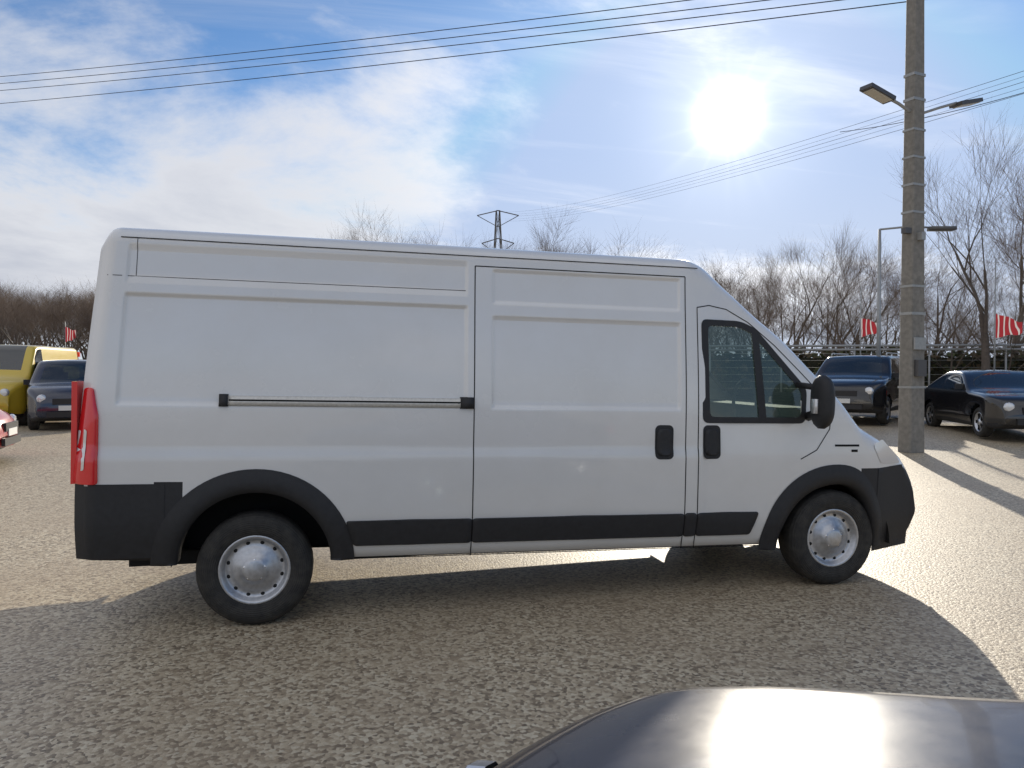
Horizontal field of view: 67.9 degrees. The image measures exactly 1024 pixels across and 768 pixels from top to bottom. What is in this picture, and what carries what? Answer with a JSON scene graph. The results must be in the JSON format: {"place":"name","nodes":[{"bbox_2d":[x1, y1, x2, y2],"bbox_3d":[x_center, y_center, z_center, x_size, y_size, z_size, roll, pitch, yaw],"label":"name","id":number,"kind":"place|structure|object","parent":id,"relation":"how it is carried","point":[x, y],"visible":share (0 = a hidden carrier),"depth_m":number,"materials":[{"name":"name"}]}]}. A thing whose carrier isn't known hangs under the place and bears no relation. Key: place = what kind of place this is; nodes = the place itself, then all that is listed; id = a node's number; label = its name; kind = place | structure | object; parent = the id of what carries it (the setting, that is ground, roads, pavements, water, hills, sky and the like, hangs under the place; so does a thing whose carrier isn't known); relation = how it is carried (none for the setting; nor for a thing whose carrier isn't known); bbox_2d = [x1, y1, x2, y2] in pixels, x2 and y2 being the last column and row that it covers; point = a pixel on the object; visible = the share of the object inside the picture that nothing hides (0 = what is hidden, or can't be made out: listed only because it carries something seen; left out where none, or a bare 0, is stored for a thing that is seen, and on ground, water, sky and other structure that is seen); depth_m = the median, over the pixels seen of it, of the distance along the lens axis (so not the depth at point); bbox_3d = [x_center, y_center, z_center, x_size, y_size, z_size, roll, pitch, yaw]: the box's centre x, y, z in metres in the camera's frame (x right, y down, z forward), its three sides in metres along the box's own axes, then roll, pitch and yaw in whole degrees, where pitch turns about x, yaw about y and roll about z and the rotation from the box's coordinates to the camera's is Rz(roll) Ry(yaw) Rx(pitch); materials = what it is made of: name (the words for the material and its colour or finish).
{"place":"outdoors","nodes":[
{"label":"outdoors","id":0,"kind":"place"},
{"bbox_2d":[0,410,1023,767],"bbox_3d":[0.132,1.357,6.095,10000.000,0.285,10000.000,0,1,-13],"label":"ground","id":1,"kind":"structure","parent":0,"point":[454,660],"depth_m":4.50,"materials":[{"name":"asphalt"}]},
{"bbox_2d":[0,409,20,448],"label":"red car","id":2,"kind":"object","parent":1,"relation":"on","point":[9,435],"visible":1,"depth_m":12.03,"materials":[{"name":"paint"}]},
{"bbox_2d":[0,298,34,344],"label":"tree","id":3,"kind":"object","parent":1,"relation":"on","point":[11,316],"visible":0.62,"depth_m":55.19,"materials":[{"name":"brown plant"}]},
{"bbox_2d":[0,288,35,339],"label":"tree","id":4,"kind":"object","parent":1,"relation":"on","point":[12,312],"visible":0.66,"depth_m":53.32,"materials":[{"name":"brown plant"}]},
{"bbox_2d":[0,300,37,339],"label":"tree","id":5,"kind":"object","parent":1,"relation":"on","point":[16,307],"visible":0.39,"depth_m":58.07,"materials":[{"name":"brown plant"}]},
{"bbox_2d":[0,301,39,344],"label":"tree","id":6,"kind":"object","parent":1,"relation":"on","point":[9,334],"visible":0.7,"depth_m":54.46,"materials":[{"name":"brown plant"}]},
{"bbox_2d":[0,303,46,344],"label":"tree","id":7,"kind":"object","parent":1,"relation":"on","point":[28,340],"visible":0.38,"depth_m":58.82,"materials":[{"name":"brown plant"}]},
{"bbox_2d":[0,287,61,344],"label":"tree","id":8,"kind":"object","parent":1,"relation":"on","point":[22,318],"visible":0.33,"depth_m":62.59,"materials":[{"name":"brown plant"}]},
{"bbox_2d":[0,284,64,345],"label":"tree","id":9,"kind":"object","parent":1,"relation":"on","point":[31,305],"visible":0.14,"depth_m":93.72,"materials":[{"name":"brown plant"}]},
{"bbox_2d":[0,295,66,344],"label":"tree","id":10,"kind":"object","parent":1,"relation":"on","point":[20,319],"visible":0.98,"depth_m":51.25,"materials":[{"name":"brown plant"}]},
{"bbox_2d":[9,283,64,345],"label":"tree","id":11,"kind":"object","parent":1,"relation":"on","point":[34,302],"visible":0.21,"depth_m":105.95,"materials":[{"name":"brown plant"}]},
{"bbox_2d":[4,290,74,345],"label":"tree","id":12,"kind":"object","parent":1,"relation":"on","point":[49,336],"visible":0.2,"depth_m":75.62,"materials":[{"name":"brown plant"}]},
{"bbox_2d":[0,345,79,424],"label":"yellow van","id":13,"kind":"object","parent":1,"relation":"on","point":[18,364],"visible":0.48,"depth_m":18.66,"materials":[{"name":"paint"}]},
{"bbox_2d":[14,290,65,346],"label":"tree","id":14,"kind":"object","parent":1,"relation":"on","point":[42,318],"visible":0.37,"depth_m":72.06,"materials":[{"name":"brown plant"}]},
{"bbox_2d":[0,284,87,344],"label":"tree","id":15,"kind":"object","parent":1,"relation":"on","point":[35,339],"visible":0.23,"depth_m":77.12,"materials":[{"name":"brown plant"}]},
{"bbox_2d":[0,300,90,346],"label":"tree","id":16,"kind":"object","parent":1,"relation":"on","point":[46,314],"visible":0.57,"depth_m":61.02,"materials":[{"name":"brown plant"}]},
{"bbox_2d":[0,281,92,350],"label":"tree","id":17,"kind":"object","parent":1,"relation":"on","point":[39,296],"visible":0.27,"depth_m":61.01,"materials":[{"name":"brown plant"}]},
{"bbox_2d":[3,283,89,346],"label":"tree","id":18,"kind":"object","parent":1,"relation":"on","point":[44,304],"visible":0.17,"depth_m":74.25,"materials":[{"name":"brown plant"}]},
{"bbox_2d":[29,277,78,358],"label":"tree","id":19,"kind":"object","parent":1,"relation":"on","point":[61,294],"visible":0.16,"depth_m":118.96,"materials":[{"name":"brown plant"}]},
{"bbox_2d":[23,359,85,429],"bbox_3d":[-10.822,0.200,18.764,1.970,1.626,4.112,-1,1,-29],"label":"car","id":20,"kind":"object","parent":1,"relation":"on","point":[49,389],"visible":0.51,"depth_m":17.10,"materials":[{"name":"paint"}]},
{"bbox_2d":[29,301,90,349],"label":"tree","id":21,"kind":"object","parent":1,"relation":"on","point":[62,322],"visible":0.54,"depth_m":62.10,"materials":[{"name":"brown plant"}]},
{"bbox_2d":[24,286,95,356],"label":"tree","id":22,"kind":"object","parent":1,"relation":"on","point":[70,308],"visible":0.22,"depth_m":102.41,"materials":[{"name":"brown plant"}]},
{"bbox_2d":[39,289,89,359],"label":"tree","id":23,"kind":"object","parent":1,"relation":"on","point":[85,358],"visible":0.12,"depth_m":76.14,"materials":[{"name":"brown plant"}]},
{"bbox_2d":[37,286,93,357],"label":"tree","id":24,"kind":"object","parent":1,"relation":"on","point":[74,313],"visible":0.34,"depth_m":63.93,"materials":[{"name":"brown plant"}]},
{"bbox_2d":[45,307,91,355],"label":"tree","id":25,"kind":"object","parent":1,"relation":"on","point":[87,327],"visible":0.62,"depth_m":61.36,"materials":[{"name":"brown plant"}]},
{"bbox_2d":[44,287,93,328],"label":"tree","id":26,"kind":"object","parent":1,"relation":"on","point":[70,301],"visible":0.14,"depth_m":70.98,"materials":[{"name":"brown plant"}]},
{"bbox_2d":[65,327,75,347],"bbox_3d":[-23.983,-1.282,41.413,0.671,4.200,0.201,0,1,8],"label":"flag","id":27,"kind":"object","parent":1,"relation":"on","point":[70,334],"visible":0.89,"depth_m":41.35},
{"bbox_2d":[51,311,91,352],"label":"tree","id":28,"kind":"object","parent":1,"relation":"on","point":[76,336],"visible":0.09,"depth_m":70.93,"materials":[{"name":"brown plant"}]},
{"bbox_2d":[51,279,93,329],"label":"tree","id":29,"kind":"object","parent":1,"relation":"on","point":[68,296],"visible":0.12,"depth_m":96.81,"materials":[{"name":"brown plant"}]},
{"bbox_2d":[49,278,95,318],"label":"tree","id":30,"kind":"object","parent":1,"relation":"on","point":[84,295],"visible":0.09,"depth_m":60.07,"materials":[{"name":"brown plant"}]},
{"bbox_2d":[55,301,93,350],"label":"tree","id":31,"kind":"object","parent":1,"relation":"on","point":[74,323],"visible":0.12,"depth_m":76.06,"materials":[{"name":"brown plant"}]},
{"bbox_2d":[62,279,94,315],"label":"tree","id":32,"kind":"object","parent":1,"relation":"on","point":[82,296],"visible":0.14,"depth_m":53.79,"materials":[{"name":"brown plant"}]},
{"bbox_2d":[306,227,377,240],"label":"tree","id":33,"kind":"object","parent":1,"relation":"on","point":[344,235],"visible":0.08,"depth_m":56.85,"materials":[{"name":"brown plant"}]},
{"bbox_2d":[341,201,438,243],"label":"tree","id":34,"kind":"object","parent":1,"relation":"on","point":[379,230],"visible":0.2,"depth_m":53.34,"materials":[{"name":"brown plant"}]},
{"bbox_2d":[409,226,476,246],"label":"tree","id":35,"kind":"object","parent":1,"relation":"on","point":[437,241],"visible":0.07,"depth_m":58.39,"materials":[{"name":"brown plant"}]},
{"bbox_2d":[70,228,914,623],"bbox_3d":[0.163,0.233,5.932,6.014,2.471,2.365,0,1,-13],"label":"van","id":36,"kind":"object","parent":1,"relation":"on","point":[256,420],"visible":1,"depth_m":4.92,"materials":[{"name":"white paint"}]},
{"bbox_2d":[477,210,518,248],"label":"pylon","id":37,"kind":"object","parent":1,"relation":"on","point":[499,226],"visible":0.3,"depth_m":328.58,"materials":[{"name":"grey metal"}]},
{"bbox_2d":[505,226,557,250],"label":"tree","id":38,"kind":"object","parent":1,"relation":"on","point":[547,246],"visible":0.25,"depth_m":59.28,"materials":[{"name":"brown plant"}]},
{"bbox_2d":[525,204,591,253],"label":"tree","id":39,"kind":"object","parent":1,"relation":"on","point":[555,236],"visible":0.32,"depth_m":59.80,"materials":[{"name":"brown plant"}]},
{"bbox_2d":[543,219,661,256],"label":"tree","id":40,"kind":"object","parent":1,"relation":"on","point":[617,247],"visible":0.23,"depth_m":64.45,"materials":[{"name":"brown plant"}]},
{"bbox_2d":[698,251,739,294],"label":"tree","id":41,"kind":"object","parent":1,"relation":"on","point":[715,276],"visible":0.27,"depth_m":52.23,"materials":[{"name":"brown plant"}]},
{"bbox_2d":[681,251,761,295],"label":"tree","id":42,"kind":"object","parent":1,"relation":"on","point":[729,272],"visible":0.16,"depth_m":54.35,"materials":[{"name":"brown plant"}]},
{"bbox_2d":[703,268,785,312],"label":"tree","id":43,"kind":"object","parent":1,"relation":"on","point":[737,293],"visible":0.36,"depth_m":44.44,"materials":[{"name":"brown plant"}]},
{"bbox_2d":[465,686,1023,767],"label":"navy car","id":44,"kind":"object","parent":1,"relation":"on","point":[747,727],"visible":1,"depth_m":1.32,"materials":[{"name":"paint"}]},
{"bbox_2d":[721,247,798,323],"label":"tree","id":45,"kind":"object","parent":1,"relation":"on","point":[772,261],"visible":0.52,"depth_m":51.42,"materials":[{"name":"brown plant"}]},
{"bbox_2d":[730,245,791,340],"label":"tree","id":46,"kind":"object","parent":1,"relation":"on","point":[771,273],"visible":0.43,"depth_m":55.74,"materials":[{"name":"brown plant"}]},
{"bbox_2d":[729,278,797,320],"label":"tree","id":47,"kind":"object","parent":1,"relation":"on","point":[759,298],"visible":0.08,"depth_m":58.12,"materials":[{"name":"brown plant"}]},
{"bbox_2d":[744,256,793,330],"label":"tree","id":48,"kind":"object","parent":1,"relation":"on","point":[766,293],"visible":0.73,"depth_m":43.33,"materials":[{"name":"brown plant"}]},
{"bbox_2d":[748,301,789,327],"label":"bare tree","id":49,"kind":"object","parent":1,"relation":"on","point":[764,313],"visible":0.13,"depth_m":36.94,"materials":[{"name":"brown plant"}]},
{"bbox_2d":[742,288,810,334],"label":"bare tree","id":50,"kind":"object","parent":1,"relation":"on","point":[767,320],"visible":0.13,"depth_m":32.86,"materials":[{"name":"brown plant"}]},
{"bbox_2d":[761,320,799,343],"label":"bare tree","id":51,"kind":"object","parent":1,"relation":"on","point":[783,331],"visible":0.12,"depth_m":27.36,"materials":[{"name":"brown plant"}]},
{"bbox_2d":[762,308,819,352],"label":"bare tree","id":52,"kind":"object","parent":1,"relation":"on","point":[794,327],"visible":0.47,"depth_m":36.34,"materials":[{"name":"brown plant"}]},
{"bbox_2d":[769,288,814,342],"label":"tree","id":53,"kind":"object","parent":1,"relation":"on","point":[789,313],"visible":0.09,"depth_m":114.78,"materials":[{"name":"brown plant"}]},
{"bbox_2d":[748,304,855,351],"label":"bare tree","id":54,"kind":"object","parent":1,"relation":"on","point":[799,323],"visible":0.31,"depth_m":37.35,"materials":[{"name":"brown plant"}]},
{"bbox_2d":[732,255,876,347],"bbox_3d":[22.015,-4.731,59.592,8.286,10.269,13.844,-1,1,-36],"label":"tree","id":55,"kind":"object","parent":1,"relation":"on","point":[798,302],"visible":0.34,"depth_m":59.54,"materials":[{"name":"brown plant"}]},
{"bbox_2d":[765,226,869,356],"bbox_3d":[18.242,-4.672,46.421,5.255,10.554,6.735,0,1,4],"label":"tree","id":56,"kind":"object","parent":1,"relation":"on","point":[791,259],"visible":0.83,"depth_m":46.25,"materials":[{"name":"brown plant"}]},
{"bbox_2d":[765,265,874,356],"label":"tree","id":57,"kind":"object","parent":1,"relation":"on","point":[855,282],"visible":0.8,"depth_m":38.40,"materials":[{"name":"brown plant"}]},
{"bbox_2d":[769,268,883,351],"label":"tree","id":58,"kind":"object","parent":1,"relation":"on","point":[829,299],"visible":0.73,"depth_m":39.35,"materials":[{"name":"brown plant"}]},
{"bbox_2d":[791,316,863,355],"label":"bare tree","id":59,"kind":"object","parent":1,"relation":"on","point":[825,335],"visible":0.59,"depth_m":36.40,"materials":[{"name":"brown plant"}]},
{"bbox_2d":[763,266,892,355],"bbox_3d":[21.862,-4.084,53.029,10.061,9.145,5.957,0,1,13],"label":"tree","id":60,"kind":"object","parent":1,"relation":"on","point":[815,300],"visible":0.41,"depth_m":53.63,"materials":[{"name":"brown plant"}]},
{"bbox_2d":[807,330,870,357],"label":"bare tree","id":61,"kind":"object","parent":1,"relation":"on","point":[843,339],"visible":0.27,"depth_m":34.55,"materials":[{"name":"brown plant"}]},
{"bbox_2d":[801,329,888,357],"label":"bare tree","id":62,"kind":"object","parent":1,"relation":"on","point":[837,344],"visible":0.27,"depth_m":30.23,"materials":[{"name":"brown plant"}]},
{"bbox_2d":[810,298,899,354],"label":"bare tree","id":63,"kind":"object","parent":1,"relation":"on","point":[858,325],"visible":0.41,"depth_m":34.89,"materials":[{"name":"brown plant"}]},
{"bbox_2d":[758,290,952,356],"bbox_3d":[13.103,-1.415,28.609,7.930,4.644,4.746,0,1,7],"label":"bare tree","id":64,"kind":"object","parent":1,"relation":"on","point":[850,319],"visible":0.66,"depth_m":28.64,"materials":[{"name":"brown plant"}]},
{"bbox_2d":[814,218,897,355],"bbox_3d":[18.811,-4.348,41.036,3.815,10.067,4.693,0,1,-13],"label":"tree","id":65,"kind":"object","parent":1,"relation":"on","point":[849,262],"visible":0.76,"depth_m":41.45,"materials":[{"name":"brown plant"}]},
{"bbox_2d":[816,240,895,357],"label":"tree","id":66,"kind":"object","parent":1,"relation":"on","point":[852,285],"visible":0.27,"depth_m":51.89,"materials":[{"name":"brown plant"}]},
{"bbox_2d":[813,352,899,424],"bbox_3d":[9.514,0.066,20.642,2.120,1.826,4.762,1,1,37],"label":"black suv","id":67,"kind":"object","parent":1,"relation":"on","point":[866,383],"visible":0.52,"depth_m":19.19,"materials":[{"name":"paint"}]},
{"bbox_2d":[794,306,940,364],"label":"bare tree","id":68,"kind":"object","parent":1,"relation":"on","point":[851,322],"visible":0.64,"depth_m":28.14,"materials":[{"name":"brown plant"}]},
{"bbox_2d":[859,290,876,413],"bbox_3d":[11.115,-0.956,23.629,0.610,4.200,0.118,0,1,7],"label":"flag","id":69,"kind":"object","parent":1,"relation":"on","point":[867,326],"visible":0.8,"depth_m":23.61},
{"bbox_2d":[844,290,898,343],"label":"tree","id":70,"kind":"object","parent":1,"relation":"on","point":[865,311],"visible":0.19,"depth_m":56.04,"materials":[{"name":"brown plant"}]},
{"bbox_2d":[795,228,963,343],"bbox_3d":[22.660,-4.621,47.297,11.330,10.505,6.781,0,1,0],"label":"tree","id":71,"kind":"object","parent":1,"relation":"on","point":[874,252],"visible":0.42,"depth_m":47.16,"materials":[{"name":"brown plant"}]},
{"bbox_2d":[848,325,937,355],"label":"bare tree","id":72,"kind":"object","parent":1,"relation":"on","point":[899,339],"visible":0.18,"depth_m":34.77,"materials":[{"name":"brown plant"}]},
{"bbox_2d":[868,256,924,352],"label":"tree","id":73,"kind":"object","parent":1,"relation":"on","point":[889,300],"visible":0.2,"depth_m":48.66,"materials":[{"name":"brown plant"}]},
{"bbox_2d":[849,236,953,352],"bbox_3d":[22.108,-3.831,43.007,4.496,9.002,7.593,0,1,-17],"label":"tree","id":74,"kind":"object","parent":1,"relation":"on","point":[871,339],"visible":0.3,"depth_m":42.99,"materials":[{"name":"brown plant"}]},
{"bbox_2d":[787,344,1023,384],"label":"fence","id":75,"kind":"object","parent":1,"relation":"on","point":[854,349],"visible":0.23,"depth_m":26.74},
{"bbox_2d":[790,346,1023,385],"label":"hedge","id":76,"kind":"object","parent":1,"relation":"on","point":[1017,363],"visible":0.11,"depth_m":27.13,"materials":[{"name":"green plant"}]},
{"bbox_2d":[873,287,947,342],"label":"tree","id":77,"kind":"object","parent":1,"relation":"on","point":[924,301],"visible":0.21,"depth_m":44.50,"materials":[{"name":"brown plant"}]},
{"bbox_2d":[849,288,976,353],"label":"bare tree","id":78,"kind":"object","parent":1,"relation":"on","point":[882,313],"visible":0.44,"depth_m":32.17,"materials":[{"name":"brown plant"}]},
{"bbox_2d":[875,226,956,417],"bbox_3d":[11.380,-1.749,21.471,2.168,5.425,0.280,0,1,0],"label":"lamp post","id":79,"kind":"object","parent":1,"relation":"on","point":[929,228],"visible":0.69,"depth_m":21.41,"materials":[{"name":"grey"}]},
{"bbox_2d":[872,261,961,330],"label":"tree","id":80,"kind":"object","parent":1,"relation":"on","point":[928,287],"visible":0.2,"depth_m":38.79,"materials":[{"name":"brown plant"}]},
{"bbox_2d":[859,0,982,452],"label":"utility pole","id":81,"kind":"object","parent":1,"relation":"on","point":[912,367],"visible":1,"depth_m":13.87,"materials":[{"name":"concrete"}]},
{"bbox_2d":[0,0,1023,220],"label":"overhead lines","id":82,"kind":"object","parent":81,"relation":"attached to","point":[525,48],"visible":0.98,"depth_m":24.45,"materials":[{"name":"black"}]},
{"bbox_2d":[861,251,1018,347],"bbox_3d":[20.964,-3.031,36.853,7.899,7.642,4.727,0,1,18],"label":"tree","id":83,"kind":"object","parent":1,"relation":"on","point":[935,282],"visible":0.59,"depth_m":36.58,"materials":[{"name":"brown plant"}]},
{"bbox_2d":[887,326,992,372],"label":"bare tree","id":84,"kind":"object","parent":1,"relation":"on","point":[948,335],"visible":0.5,"depth_m":27.05,"materials":[{"name":"brown plant"}]},
{"bbox_2d":[886,284,996,354],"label":"bare tree","id":85,"kind":"object","parent":1,"relation":"on","point":[957,312],"visible":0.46,"depth_m":33.29,"materials":[{"name":"brown plant"}]},
{"bbox_2d":[887,99,1023,369],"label":"tree","id":86,"kind":"object","parent":1,"relation":"on","point":[985,352],"visible":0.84,"depth_m":25.51,"materials":[{"name":"brown plant"}]},
{"bbox_2d":[888,322,1023,357],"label":"bare tree","id":87,"kind":"object","parent":1,"relation":"on","point":[970,335],"visible":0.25,"depth_m":30.78,"materials":[{"name":"brown plant"}]},
{"bbox_2d":[924,267,1019,340],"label":"tree","id":88,"kind":"object","parent":1,"relation":"on","point":[972,302],"visible":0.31,"depth_m":41.10,"materials":[{"name":"brown plant"}]},
{"bbox_2d":[936,321,1011,355],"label":"bare tree","id":89,"kind":"object","parent":1,"relation":"on","point":[972,337],"visible":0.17,"depth_m":30.59,"materials":[{"name":"brown plant"}]},
{"bbox_2d":[924,370,1023,436],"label":"black coupe","id":90,"kind":"object","parent":1,"relation":"on","point":[984,403],"visible":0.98,"depth_m":16.77,"materials":[{"name":"paint"}]},
{"bbox_2d":[925,184,1023,355],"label":"tree","id":91,"kind":"object","parent":1,"relation":"on","point":[986,265],"visible":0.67,"depth_m":33.85,"materials":[{"name":"brown plant"}]},
{"bbox_2d":[926,296,1023,371],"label":"bare tree","id":92,"kind":"object","parent":1,"relation":"on","point":[964,353],"visible":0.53,"depth_m":26.37,"materials":[{"name":"brown plant"}]},
{"bbox_2d":[943,236,1018,357],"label":"tree","id":93,"kind":"object","parent":1,"relation":"on","point":[972,277],"visible":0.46,"depth_m":39.53,"materials":[{"name":"brown plant"}]},
{"bbox_2d":[940,179,1023,276],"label":"tree","id":94,"kind":"object","parent":1,"relation":"on","point":[999,240],"visible":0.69,"depth_m":31.27,"materials":[{"name":"brown plant"}]},
{"bbox_2d":[943,305,1023,370],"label":"bare tree","id":95,"kind":"object","parent":1,"relation":"on","point":[968,327],"visible":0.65,"depth_m":25.56,"materials":[{"name":"brown plant"}]},
{"bbox_2d":[954,268,1019,357],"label":"tree","id":96,"kind":"object","parent":1,"relation":"on","point":[1005,313],"visible":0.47,"depth_m":34.50,"materials":[{"name":"brown plant"}]},
{"bbox_2d":[951,161,1023,243],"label":"tree","id":97,"kind":"object","parent":1,"relation":"on","point":[1000,198],"visible":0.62,"depth_m":34.10,"materials":[{"name":"brown plant"}]},
{"bbox_2d":[964,302,1023,355],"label":"bare tree","id":98,"kind":"object","parent":1,"relation":"on","point":[1004,337],"visible":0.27,"depth_m":27.13,"materials":[{"name":"brown plant"}]},
{"bbox_2d":[973,142,1023,297],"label":"tree","id":99,"kind":"object","parent":1,"relation":"on","point":[1015,250],"visible":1,"depth_m":23.56,"materials":[{"name":"brown plant"}]},
{"bbox_2d":[989,163,1023,356],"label":"tree","id":100,"kind":"object","parent":1,"relation":"on","point":[1021,299],"visible":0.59,"depth_m":28.65,"materials":[{"name":"brown plant"}]},
{"bbox_2d":[993,257,1021,430],"bbox_3d":[11.560,-0.848,17.731,0.656,4.200,0.122,0,1,5],"label":"flag","id":101,"kind":"object","parent":1,"relation":"on","point":[1004,325],"visible":0.94,"depth_m":17.71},
{"bbox_2d":[0,0,1023,359],"label":"sky","id":102,"kind":"structure","parent":0,"point":[442,143],"materials":[{"name":"blue"}]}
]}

